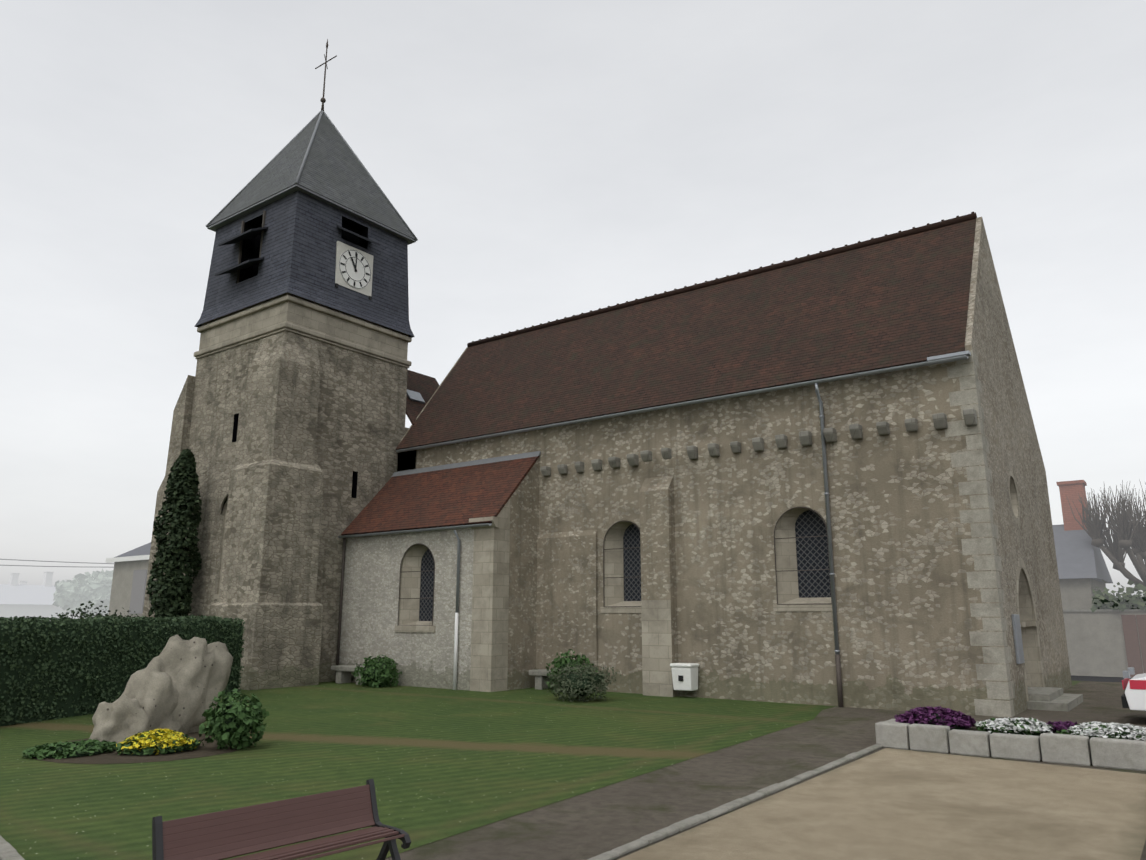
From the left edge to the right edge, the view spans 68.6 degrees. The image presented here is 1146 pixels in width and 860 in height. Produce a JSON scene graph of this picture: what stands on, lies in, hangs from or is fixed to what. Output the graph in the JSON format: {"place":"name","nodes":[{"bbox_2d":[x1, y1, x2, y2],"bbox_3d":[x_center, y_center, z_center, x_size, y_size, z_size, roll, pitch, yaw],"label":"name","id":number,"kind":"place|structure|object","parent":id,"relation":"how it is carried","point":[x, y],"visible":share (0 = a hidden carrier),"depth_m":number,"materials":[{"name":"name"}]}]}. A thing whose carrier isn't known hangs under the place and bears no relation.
{"place":"outdoors","nodes":[
{"label":"outdoors","id":0,"kind":"place"},
{"bbox_2d":[0,572,70,620],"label":"house","id":1,"kind":"structure","parent":0,"point":[16,599],"depth_m":127.39,"materials":[{"name":"grey"}]},
{"bbox_2d":[19,581,79,618],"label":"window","id":2,"kind":"structure","parent":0,"point":[23,583],"depth_m":169.59,"materials":[{"name":"grey"}]},
{"bbox_2d":[129,569,147,613],"bbox_3d":[-19.141,7.113,36.969,1.100,1.900,0.060,-9,-15,36],"label":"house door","id":3,"kind":"structure","parent":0,"point":[138,591],"depth_m":36.90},
{"bbox_2d":[203,191,408,319],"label":"belfry walls","id":4,"kind":"structure","parent":0,"point":[302,235],"depth_m":27.48,"materials":[{"name":"tile"}]},
{"bbox_2d":[215,210,379,282],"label":"louvers","id":5,"kind":"object","parent":4,"relation":"attached to","point":[247,235],"visible":0.75,"depth_m":27.33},
{"bbox_2d":[194,277,414,337],"bbox_3d":[-9.162,-3.671,28.935,5.180,0.600,5.180,-9,-15,36],"label":"slate skirt","id":6,"kind":"object","parent":4,"relation":"attached to","point":[303,289],"visible":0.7,"depth_m":27.10,"materials":[{"name":"stone"}]},
{"bbox_2d":[252,223,359,276],"bbox_3d":[-9.162,-5.648,29.371,3.740,2.550,3.740,-9,-15,36],"label":"belfry opening","id":7,"kind":"object","parent":4,"relation":"in","point":[350,237],"depth_m":28.31,"materials":[{"name":"black"}]},
{"bbox_2d":[207,113,415,244],"bbox_3d":[-9.162,-9.271,30.170,5.080,4.930,5.080,-9,-15,36],"label":"spire roof","id":8,"kind":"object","parent":4,"relation":"on","point":[335,174],"visible":0.5,"depth_m":28.78,"materials":[{"name":"tile"}]},
{"bbox_2d":[206,110,417,240],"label":"pyramid hips","id":9,"kind":"object","parent":8,"relation":"on","point":[305,158],"visible":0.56,"depth_m":30.14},
{"bbox_2d":[315,39,336,112],"bbox_3d":[-9.163,-13.094,31.013,0.416,3.100,1.196,9,-15,-35],"label":"cross","id":10,"kind":"object","parent":8,"relation":"on","point":[323,100],"visible":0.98,"depth_m":30.95,"materials":[{"name":"metal"}]},
{"bbox_2d":[335,241,373,295],"bbox_3d":[-7.242,-5.320,27.819,0.085,1.480,1.480,-9,-15,36],"label":"clock face","id":11,"kind":"object","parent":4,"relation":"attached to","point":[341,249],"visible":0.77,"depth_m":27.74},
{"bbox_2d":[335,250,371,299],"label":"clock marks","id":12,"kind":"object","parent":11,"relation":"attached to","point":[355,266],"visible":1,"depth_m":27.77,"materials":[{"name":"black"}]},
{"bbox_2d":[339,527,473,689],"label":"chapel wall","id":13,"kind":"structure","parent":0,"point":[369,617],"depth_m":24.13,"materials":[{"name":"stone"}]},
{"bbox_2d":[338,523,491,537],"bbox_3d":[-4.689,2.901,24.034,6.200,0.065,0.130,-9,-15,36],"label":"gutter","id":14,"kind":"object","parent":13,"relation":"attached to","point":[420,530],"visible":1,"depth_m":23.77,"materials":[{"name":"metal"}]},
{"bbox_2d":[395,625,435,631],"bbox_3d":[-4.353,5.605,23.679,1.600,0.180,0.340,-9,-15,36],"label":"window sill","id":15,"kind":"structure","parent":13,"relation":"attached to","point":[403,628],"depth_m":23.55,"materials":[{"name":"stone"}]},
{"bbox_2d":[398,543,434,625],"bbox_3d":[-4.442,4.373,23.827,1.423,2.313,0.024,-9,-15,36],"label":"window surround","id":16,"kind":"object","parent":13,"relation":"in","point":[417,598],"visible":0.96,"depth_m":23.77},
{"bbox_2d":[419,549,434,620],"bbox_3d":[-4.075,4.430,24.116,0.867,2.106,0.030,-9,-15,36],"label":"window","id":17,"kind":"structure","parent":13,"relation":"in","point":[426,589],"depth_m":24.17,"materials":[{"name":"glass"}]},
{"bbox_2d":[341,455,539,535],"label":"chapel roof","id":18,"kind":"structure","parent":13,"relation":"on","point":[459,496],"depth_m":24.86,"materials":[{"name":"tile"}]},
{"bbox_2d":[453,530,460,689],"bbox_3d":[-3.180,4.803,22.604,0.100,4.224,0.272,-9,-15,36],"label":"downspout","id":19,"kind":"object","parent":13,"relation":"attached to","point":[456,623],"visible":0.88,"depth_m":22.58,"materials":[{"name":"metal"}]},
{"bbox_2d":[470,528,494,691],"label":"corner quoins","id":20,"kind":"object","parent":13,"relation":"attached to","point":[482,614],"visible":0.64,"depth_m":22.14,"materials":[{"name":"stone"}]},
{"bbox_2d":[469,516,499,528],"bbox_3d":[-2.396,2.514,22.662,0.880,0.280,0.280,-9,-15,36],"label":"chapel pilaster cap","id":21,"kind":"object","parent":20,"relation":"on","point":[495,523],"visible":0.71,"depth_m":22.48,"materials":[{"name":"stone"}]},
{"bbox_2d":[0,681,836,859],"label":"lawn","id":22,"kind":"structure","parent":0,"point":[436,764],"depth_m":11.31,"materials":[{"name":"plant"}]},
{"bbox_2d":[22,739,116,758],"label":"ground cover plants","id":23,"kind":"object","parent":22,"relation":"on","point":[67,749],"visible":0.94,"depth_m":11.74,"materials":[{"name":"green plant"}]},
{"bbox_2d":[51,601,137,618],"bbox_3d":[-14.345,6.389,24.936,3.496,2.710,2.896,-9,-15,36],"label":"conifer shrub","id":24,"kind":"object","parent":22,"relation":"on","point":[85,614],"visible":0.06,"depth_m":25.08,"materials":[{"name":"green plant"}]},
{"bbox_2d":[0,614,245,726],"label":"hedge","id":25,"kind":"object","parent":22,"relation":"on","point":[54,668],"visible":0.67,"depth_m":16.57,"materials":[{"name":"green plant"}]},
{"bbox_2d":[27,733,254,763],"bbox_3d":[-6.402,4.745,12.594,3.200,0.001,3.000,-9,-15,36],"label":"rock bed","id":26,"kind":"object","parent":22,"relation":"on","point":[201,750],"visible":0.19,"depth_m":11.69,"materials":[{"name":"soil"}]},
{"bbox_2d":[114,728,200,755],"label":"flowers","id":27,"kind":"object","parent":26,"relation":"on","point":[158,741],"visible":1,"depth_m":11.94,"materials":[{"name":"yellow plant"}]},
{"bbox_2d":[89,635,232,742],"bbox_3d":[-6.777,4.231,13.841,0.981,1.665,2.624,-4,-13,16],"label":"boulder","id":28,"kind":"object","parent":22,"relation":"on","point":[178,684],"visible":0.85,"depth_m":13.68,"materials":[{"name":"stone"}]},
{"bbox_2d":[146,448,201,618],"bbox_3d":[-11.961,3.974,25.220,1.419,6.970,1.403,2,-13,-10],"label":"conifer","id":29,"kind":"object","parent":22,"relation":"on","point":[170,595],"visible":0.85,"depth_m":25.09,"materials":[{"name":"green plant"}]},
{"bbox_2d":[199,689,268,749],"bbox_3d":[-5.025,4.349,12.449,0.919,0.993,1.032,-9,-15,36],"label":"rock shrub","id":30,"kind":"object","parent":22,"relation":"on","point":[235,722],"visible":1,"depth_m":12.31,"materials":[{"name":"green plant"}]},
{"bbox_2d":[183,338,407,681],"bbox_3d":[-9.162,2.701,27.529,4.900,10.450,4.900,-9,-15,36],"label":"tower shaft","id":31,"kind":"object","parent":22,"relation":"on","point":[360,429],"visible":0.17,"depth_m":26.45,"materials":[{"name":"stone"}]},
{"bbox_2d":[142,375,194,617],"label":"buttress","id":32,"kind":"structure","parent":31,"relation":"attached to","point":[180,430],"depth_m":27.53,"materials":[{"name":"stone"}]},
{"bbox_2d":[219,494,227,513],"bbox_3d":[-10.210,2.158,25.285,1.387,0.695,0.060,-9,-15,36],"label":"narrow window","id":33,"kind":"structure","parent":31,"relation":"attached to","point":[224,502],"depth_m":25.61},
{"bbox_2d":[209,601,322,689],"bbox_3d":[-8.765,5.961,23.854,2.270,2.500,2.170,-9,-15,36],"label":"tower base","id":34,"kind":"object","parent":31,"relation":"attached to","point":[281,646],"depth_m":23.03,"materials":[{"name":"stone"}]},
{"bbox_2d":[219,459,323,602],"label":"buttress","id":35,"kind":"structure","parent":31,"relation":"attached to","point":[272,534],"depth_m":23.84,"materials":[{"name":"stone"}]},
{"bbox_2d":[242,331,320,465],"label":"corner buttress","id":36,"kind":"structure","parent":31,"relation":"attached to","point":[282,402],"depth_m":24.89,"materials":[{"name":"stone"}]},
{"bbox_2d":[195,328,408,367],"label":"cornice","id":37,"kind":"structure","parent":31,"relation":"attached to","point":[298,333],"depth_m":26.77,"materials":[{"name":"stone"}]},
{"bbox_2d":[194,322,411,365],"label":"cornice","id":38,"kind":"structure","parent":31,"relation":"attached to","point":[301,330],"depth_m":26.74,"materials":[{"name":"stone"}]},
{"bbox_2d":[199,292,407,359],"bbox_3d":[-9.162,-3.060,28.800,4.860,1.350,4.860,-9,-15,36],"label":"stone band","id":39,"kind":"object","parent":31,"relation":"on","point":[306,317],"visible":0.21,"depth_m":26.96,"materials":[{"name":"stone"}]},
{"bbox_2d":[197,295,411,342],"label":"tower cornice","id":40,"kind":"structure","parent":39,"relation":"on","point":[272,303],"depth_m":26.95,"materials":[{"name":"stone"}]},
{"bbox_2d":[335,538,345,680],"bbox_3d":[-7.060,5.407,25.519,0.080,4.300,0.080,-9,-15,36],"label":"downspout","id":41,"kind":"object","parent":31,"relation":"attached to","point":[340,605],"visible":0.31,"depth_m":25.52,"materials":[{"name":"metal"}]},
{"bbox_2d":[331,665,365,684],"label":"stone bench","id":42,"kind":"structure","parent":22,"relation":"on","point":[343,673],"depth_m":24.25,"materials":[{"name":"stone"}]},
{"bbox_2d":[352,654,401,687],"bbox_3d":[-5.389,6.694,23.230,1.443,0.944,1.246,-9,-15,36],"label":"shrub","id":43,"kind":"object","parent":22,"relation":"on","point":[379,672],"visible":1,"depth_m":22.98,"materials":[{"name":"green plant"}]},
{"bbox_2d":[507,458,538,689],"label":"side wall","id":44,"kind":"structure","parent":22,"relation":"on","point":[524,515],"depth_m":23.09,"materials":[{"name":"stone"}]},
{"bbox_2d":[529,669,551,689],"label":"stone bench","id":45,"kind":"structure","parent":22,"relation":"on","point":[540,675],"depth_m":22.32,"materials":[{"name":"stone"}]},
{"bbox_2d":[546,649,596,691],"bbox_3d":[-0.070,6.273,21.643,1.535,1.226,1.244,-9,-15,36],"label":"shrub","id":46,"kind":"object","parent":22,"relation":"on","point":[562,662],"visible":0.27,"depth_m":21.52,"materials":[{"name":"green plant"}]},
{"bbox_2d":[543,663,620,701],"bbox_3d":[0.062,5.872,19.453,1.701,0.949,1.724,-9,-15,36],"label":"lawn shrub","id":47,"kind":"object","parent":22,"relation":"on","point":[583,684],"visible":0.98,"depth_m":19.17,"materials":[{"name":"green plant"}]},
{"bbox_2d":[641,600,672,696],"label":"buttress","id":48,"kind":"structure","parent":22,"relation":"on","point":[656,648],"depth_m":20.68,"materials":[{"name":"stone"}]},
{"bbox_2d":[492,499,509,691],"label":"chapel wall","id":49,"kind":"structure","parent":0,"point":[500,616],"depth_m":22.26,"materials":[{"name":"stone"}]},
{"bbox_2d":[0,0,1145,615],"label":"sky","id":50,"kind":"structure","parent":0,"point":[545,161],"materials":[{"name":"white"}]},
{"bbox_2d":[101,616,1121,685],"bbox_3d":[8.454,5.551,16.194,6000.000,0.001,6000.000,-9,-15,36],"label":"ground","id":51,"kind":"structure","parent":0,"point":[1074,682],"depth_m":25.08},
{"bbox_2d":[52,568,112,617],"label":"tree","id":52,"kind":"object","parent":51,"relation":"on","point":[94,587],"visible":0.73,"depth_m":100.31,"materials":[{"name":"plant"}]},
{"bbox_2d":[108,542,150,616],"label":"house","id":53,"kind":"structure","parent":51,"relation":"on","point":[121,587],"depth_m":37.94,"materials":[{"name":"paint"}]},
{"bbox_2d":[0,565,113,567],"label":"wire","id":54,"kind":"object","parent":53,"relation":"attached to","point":[49,566],"visible":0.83,"depth_m":37.26,"materials":[{"name":"black"}]},
{"bbox_2d":[0,559,114,563],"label":"wire","id":55,"kind":"object","parent":53,"relation":"attached to","point":[57,561],"visible":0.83,"depth_m":37.48,"materials":[{"name":"black"}]},
{"bbox_2d":[105,555,149,562],"bbox_3d":[-17.296,5.347,35.693,10.500,0.200,0.080,-9,-15,36],"label":"roof eave","id":56,"kind":"object","parent":53,"relation":"attached to","point":[129,558],"visible":0.36,"depth_m":37.51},
{"bbox_2d":[1067,479,1145,591],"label":"pollard tree","id":57,"kind":"object","parent":51,"relation":"on","point":[1128,531],"visible":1,"depth_m":30.33,"materials":[{"name":"plant"}]},
{"bbox_3d":[5.000,-0.842,28.157,17.550,5.959,6.278,-9,-15,36],"label":"nave","id":58,"kind":"object","parent":51,"relation":"on","visible":0},
{"bbox_2d":[406,370,439,424],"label":"link roof","id":59,"kind":"structure","parent":58,"relation":"attached to","point":[425,386],"depth_m":30.87,"materials":[{"name":"tile"}]},
{"bbox_2d":[406,389,424,402],"bbox_3d":[-5.664,-1.207,30.035,0.360,0.439,0.700,-9,-15,36],"label":"skylight","id":60,"kind":"object","parent":59,"relation":"attached to","point":[414,396],"visible":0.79,"depth_m":29.98,"materials":[{"name":"glass"}]},
{"bbox_2d":[397,347,467,470],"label":"gable","id":61,"kind":"structure","parent":58,"relation":"attached to","point":[415,452],"depth_m":28.02,"materials":[{"name":"stone"}]},
{"bbox_2d":[600,607,640,612],"bbox_3d":[1.422,4.688,21.889,1.500,0.160,0.320,-9,-15,36],"label":"window sill","id":62,"kind":"structure","parent":58,"relation":"attached to","point":[620,609],"depth_m":21.83,"materials":[{"name":"stone"}]},
{"bbox_2d":[603,520,640,606],"bbox_3d":[1.327,3.494,22.020,1.297,2.250,0.024,-9,-15,36],"label":"window surround","id":63,"kind":"object","parent":62,"relation":"attached to","point":[615,577],"visible":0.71,"depth_m":22.20,"materials":[{"name":"stone"}]},
{"bbox_2d":[623,523,640,600],"bbox_3d":[1.690,3.505,22.348,0.816,2.091,0.030,-9,-15,36],"label":"window glass","id":64,"kind":"object","parent":58,"relation":"attached to","point":[632,566],"visible":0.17,"depth_m":22.40,"materials":[{"name":"glass"}]},
{"bbox_2d":[670,663,698,690],"bbox_3d":[2.700,5.926,20.164,0.580,0.620,0.480,-9,-15,36],"label":"utility box","id":65,"kind":"object","parent":58,"relation":"attached to","point":[688,672],"visible":0.98,"depth_m":20.00,"materials":[{"name":"white paint"}]},
{"bbox_2d":[467,212,976,346],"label":"roof ridge","id":66,"kind":"structure","parent":58,"relation":"on","point":[885,238],"depth_m":24.86,"materials":[{"name":"tile"}]},
{"bbox_2d":[540,408,976,476],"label":"corbels","id":67,"kind":"object","parent":58,"relation":"attached to","point":[911,424],"visible":0.92,"depth_m":19.87,"materials":[{"name":"stone"}]},
{"bbox_2d":[774,507,831,604],"bbox_3d":[5.226,2.858,19.207,1.297,2.221,0.024,-9,-15,36],"label":"window surround","id":68,"kind":"object","parent":58,"relation":"attached to","point":[799,570],"visible":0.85,"depth_m":19.29,"materials":[{"name":"stone"}]},
{"bbox_2d":[773,604,837,610],"bbox_3d":[5.321,4.037,19.079,1.500,0.160,0.320,-9,-15,36],"label":"window sill","id":69,"kind":"structure","parent":58,"relation":"attached to","point":[809,607],"depth_m":18.96,"materials":[{"name":"stone"}]},
{"bbox_2d":[795,510,830,597],"bbox_3d":[5.589,2.869,19.535,0.816,2.060,0.030,-9,-15,36],"label":"window glass","id":70,"kind":"object","parent":58,"relation":"attached to","point":[812,553],"visible":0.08,"depth_m":19.52,"materials":[{"name":"glass"}]},
{"bbox_2d":[927,350,970,360],"bbox_3d":[8.012,-1.563,17.900,0.830,0.070,0.210,-9,-15,36],"label":"gutter","id":71,"kind":"object","parent":58,"relation":"attached to","point":[967,352],"visible":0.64,"depth_m":17.80,"materials":[{"name":"metal"}]},
{"bbox_2d":[928,345,1014,717],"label":"corner quoins","id":72,"kind":"object","parent":58,"relation":"attached to","point":[1000,655],"visible":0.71,"depth_m":17.04,"materials":[{"name":"stone"}]},
{"bbox_2d":[965,217,1071,717],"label":"gable","id":73,"kind":"structure","parent":58,"relation":"attached to","point":[1014,448],"depth_m":20.28,"materials":[{"name":"stone"}]},
{"bbox_2d":[1008,471,1019,523],"bbox_3d":[10.326,1.573,19.653,0.001,1.240,1.240,-9,-15,36],"label":"oval window surround","id":74,"kind":"object","parent":73,"relation":"attached to","point":[1015,518],"visible":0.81,"depth_m":19.62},
{"bbox_2d":[1011,614,1024,663],"bbox_3d":[9.340,4.383,17.627,0.060,1.000,0.600,-9,-15,36],"label":"notice board","id":75,"kind":"object","parent":73,"relation":"attached to","point":[1017,635],"visible":1,"depth_m":17.48,"materials":[{"name":"metal"}]},
{"bbox_2d":[1020,621,1025,626],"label":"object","id":76,"kind":"structure","parent":73,"relation":"attached to","point":[1022,623],"depth_m":18.23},
{"bbox_2d":[1016,558,1044,700],"bbox_3d":[10.324,4.522,19.004,0.006,3.220,2.540,-9,-15,36],"label":"door surround","id":77,"kind":"object","parent":73,"relation":"attached to","point":[1021,565],"visible":0.75,"depth_m":19.30,"materials":[{"name":"stone"}]},
{"bbox_2d":[1027,693,1082,711],"bbox_3d":[10.422,6.001,18.603,1.250,0.160,2.600,-9,-15,36],"label":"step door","id":78,"kind":"structure","parent":73,"relation":"attached to","point":[1066,702],"depth_m":17.59,"materials":[{"name":"stone"}]},
{"bbox_2d":[1026,621,1038,625],"bbox_3d":[10.670,4.579,19.863,0.550,0.120,0.460,-9,-15,36],"label":"door lintel","id":79,"kind":"structure","parent":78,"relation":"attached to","point":[1032,623],"depth_m":19.59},
{"bbox_2d":[1028,687,1063,701],"bbox_3d":[10.281,5.877,18.737,0.900,0.140,2.100,-9,-15,36],"label":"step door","id":80,"kind":"structure","parent":78,"relation":"on","point":[1048,694],"depth_m":18.17,"materials":[{"name":"stone"}]},
{"label":"path","id":81,"kind":"structure","parent":51,"relation":"on","visible":0},
{"bbox_2d":[0,836,24,859],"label":"lawn kerb","id":82,"kind":"structure","parent":81,"relation":"on","point":[8,851],"depth_m":6.85,"materials":[{"name":"concrete"}]},
{"bbox_2d":[397,366,960,711],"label":"stone wall","id":83,"kind":"structure","parent":0,"point":[739,638],"depth_m":19.66,"materials":[{"name":"stone"}]},
{"bbox_2d":[391,451,540,476],"bbox_3d":[-3.488,1.079,26.141,6.250,0.180,0.126,-9,-15,36],"label":"roof flashing","id":84,"kind":"object","parent":83,"relation":"attached to","point":[478,462],"visible":1,"depth_m":25.93,"materials":[{"name":"metal"}]},
{"bbox_2d":[396,426,543,452],"bbox_3d":[-3.301,0.320,25.896,6.170,0.075,0.150,-9,-15,36],"label":"roof gutter","id":85,"kind":"object","parent":83,"relation":"attached to","point":[473,438],"visible":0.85,"depth_m":25.69,"materials":[{"name":"metal"}]},
{"bbox_2d":[536,535,597,689],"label":"nave wall","id":86,"kind":"structure","parent":83,"relation":"attached to","point":[567,602],"depth_m":22.85,"materials":[{"name":"stone"}]},
{"bbox_2d":[537,530,596,538],"bbox_3d":[-0.181,2.890,23.277,2.030,0.150,0.070,-9,-15,36],"label":"wall ledge","id":87,"kind":"object","parent":86,"relation":"on","point":[567,534],"visible":0.82,"depth_m":23.25,"materials":[{"name":"stone"}]},
{"bbox_2d":[639,475,678,696],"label":"buttress","id":88,"kind":"structure","parent":83,"relation":"attached to","point":[657,548],"depth_m":21.21,"materials":[{"name":"stone"}]},
{"bbox_2d":[396,219,975,449],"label":"roof","id":89,"kind":"structure","parent":83,"relation":"on","point":[901,301],"depth_m":22.90,"materials":[{"name":"tile"}]},
{"bbox_2d":[543,355,967,428],"bbox_3d":[3.713,-0.797,20.829,11.280,0.075,0.150,-9,-15,36],"label":"gutter","id":90,"kind":"object","parent":83,"relation":"attached to","point":[896,368],"visible":1,"depth_m":20.02,"materials":[{"name":"metal"}]},
{"bbox_2d":[815,383,842,706],"bbox_3d":[5.701,2.442,18.751,0.120,7.176,0.315,-9,-15,36],"label":"downspout","id":91,"kind":"object","parent":83,"relation":"attached to","point":[837,651],"visible":0.94,"depth_m":18.71,"materials":[{"name":"metal"}]},
{"bbox_2d":[385,707,1145,859],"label":"path","id":92,"kind":"structure","parent":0,"point":[590,824],"depth_m":9.15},
{"bbox_2d":[152,779,410,859],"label":"park bench","id":93,"kind":"object","parent":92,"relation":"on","point":[226,834],"visible":1,"depth_m":5.90,"materials":[{"name":"brown wood"}]},
{"bbox_2d":[587,744,882,859],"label":"court kerb","id":94,"kind":"object","parent":92,"relation":"on","point":[665,832],"visible":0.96,"depth_m":8.34,"materials":[{"name":"concrete"}]},
{"bbox_2d":[964,726,978,730],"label":"flower bed soil","id":95,"kind":"structure","parent":92,"relation":"on","point":[973,728],"depth_m":12.51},
{"bbox_2d":[894,706,975,729],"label":"purple flowers","id":96,"kind":"object","parent":95,"relation":"on","point":[942,716],"visible":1,"depth_m":12.59,"materials":[{"name":"plant"}]},
{"bbox_2d":[975,717,1053,735],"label":"white flowers","id":97,"kind":"object","parent":95,"relation":"on","point":[1025,726],"visible":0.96,"depth_m":11.92,"materials":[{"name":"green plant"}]},
{"bbox_2d":[1046,720,1077,733],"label":"purple flowers","id":98,"kind":"object","parent":95,"relation":"on","point":[1062,725],"visible":0.42,"depth_m":11.83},
{"bbox_2d":[1056,721,1145,740],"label":"white flowers","id":99,"kind":"object","parent":95,"relation":"on","point":[1109,730],"visible":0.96,"depth_m":11.28,"materials":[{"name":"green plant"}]},
{"bbox_2d":[875,719,1145,770],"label":"flower bed edging","id":100,"kind":"object","parent":92,"relation":"on","point":[1114,753],"visible":0.9,"depth_m":11.49,"materials":[{"name":"stone"}]},
{"bbox_2d":[618,748,1145,859],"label":"gravel area","id":101,"kind":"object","parent":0,"point":[891,804],"visible":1,"depth_m":8.16,"materials":[{"name":"gravel"}]},
{"bbox_2d":[1012,681,1145,725],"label":"forecourt","id":102,"kind":"structure","parent":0,"point":[1102,702],"depth_m":17.41,"materials":[{"name":"asphalt"}]},
{"bbox_2d":[1121,667,1145,710],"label":"parked car","id":103,"kind":"object","parent":102,"relation":"on","point":[1133,696],"visible":1,"depth_m":15.18,"materials":[{"name":"white paint"}]},
{"bbox_2d":[1052,480,1112,608],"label":"house","id":104,"kind":"structure","parent":0,"point":[1083,571],"depth_m":31.09,"materials":[{"name":"paint"}]},
{"bbox_2d":[1071,675,1130,681],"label":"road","id":105,"kind":"structure","parent":0,"point":[1096,678],"depth_m":26.16,"materials":[{"name":"asphalt"}]},
{"bbox_2d":[1063,611,1145,677],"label":"garage wall","id":106,"kind":"structure","parent":105,"relation":"on","point":[1095,643],"depth_m":27.24,"materials":[{"name":"paint"}]},
{"bbox_2d":[1063,609,1145,611],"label":"wall coping","id":107,"kind":"object","parent":106,"relation":"on","point":[1089,610],"depth_m":27.32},
{"bbox_2d":[1121,615,1145,676],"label":"gate","id":108,"kind":"structure","parent":106,"relation":"in","point":[1131,639],"depth_m":26.59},
{"bbox_2d":[1091,579,1145,611],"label":"hedge","id":109,"kind":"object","parent":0,"point":[1139,602],"depth_m":27.19,"materials":[{"name":"plant"}]}
]}

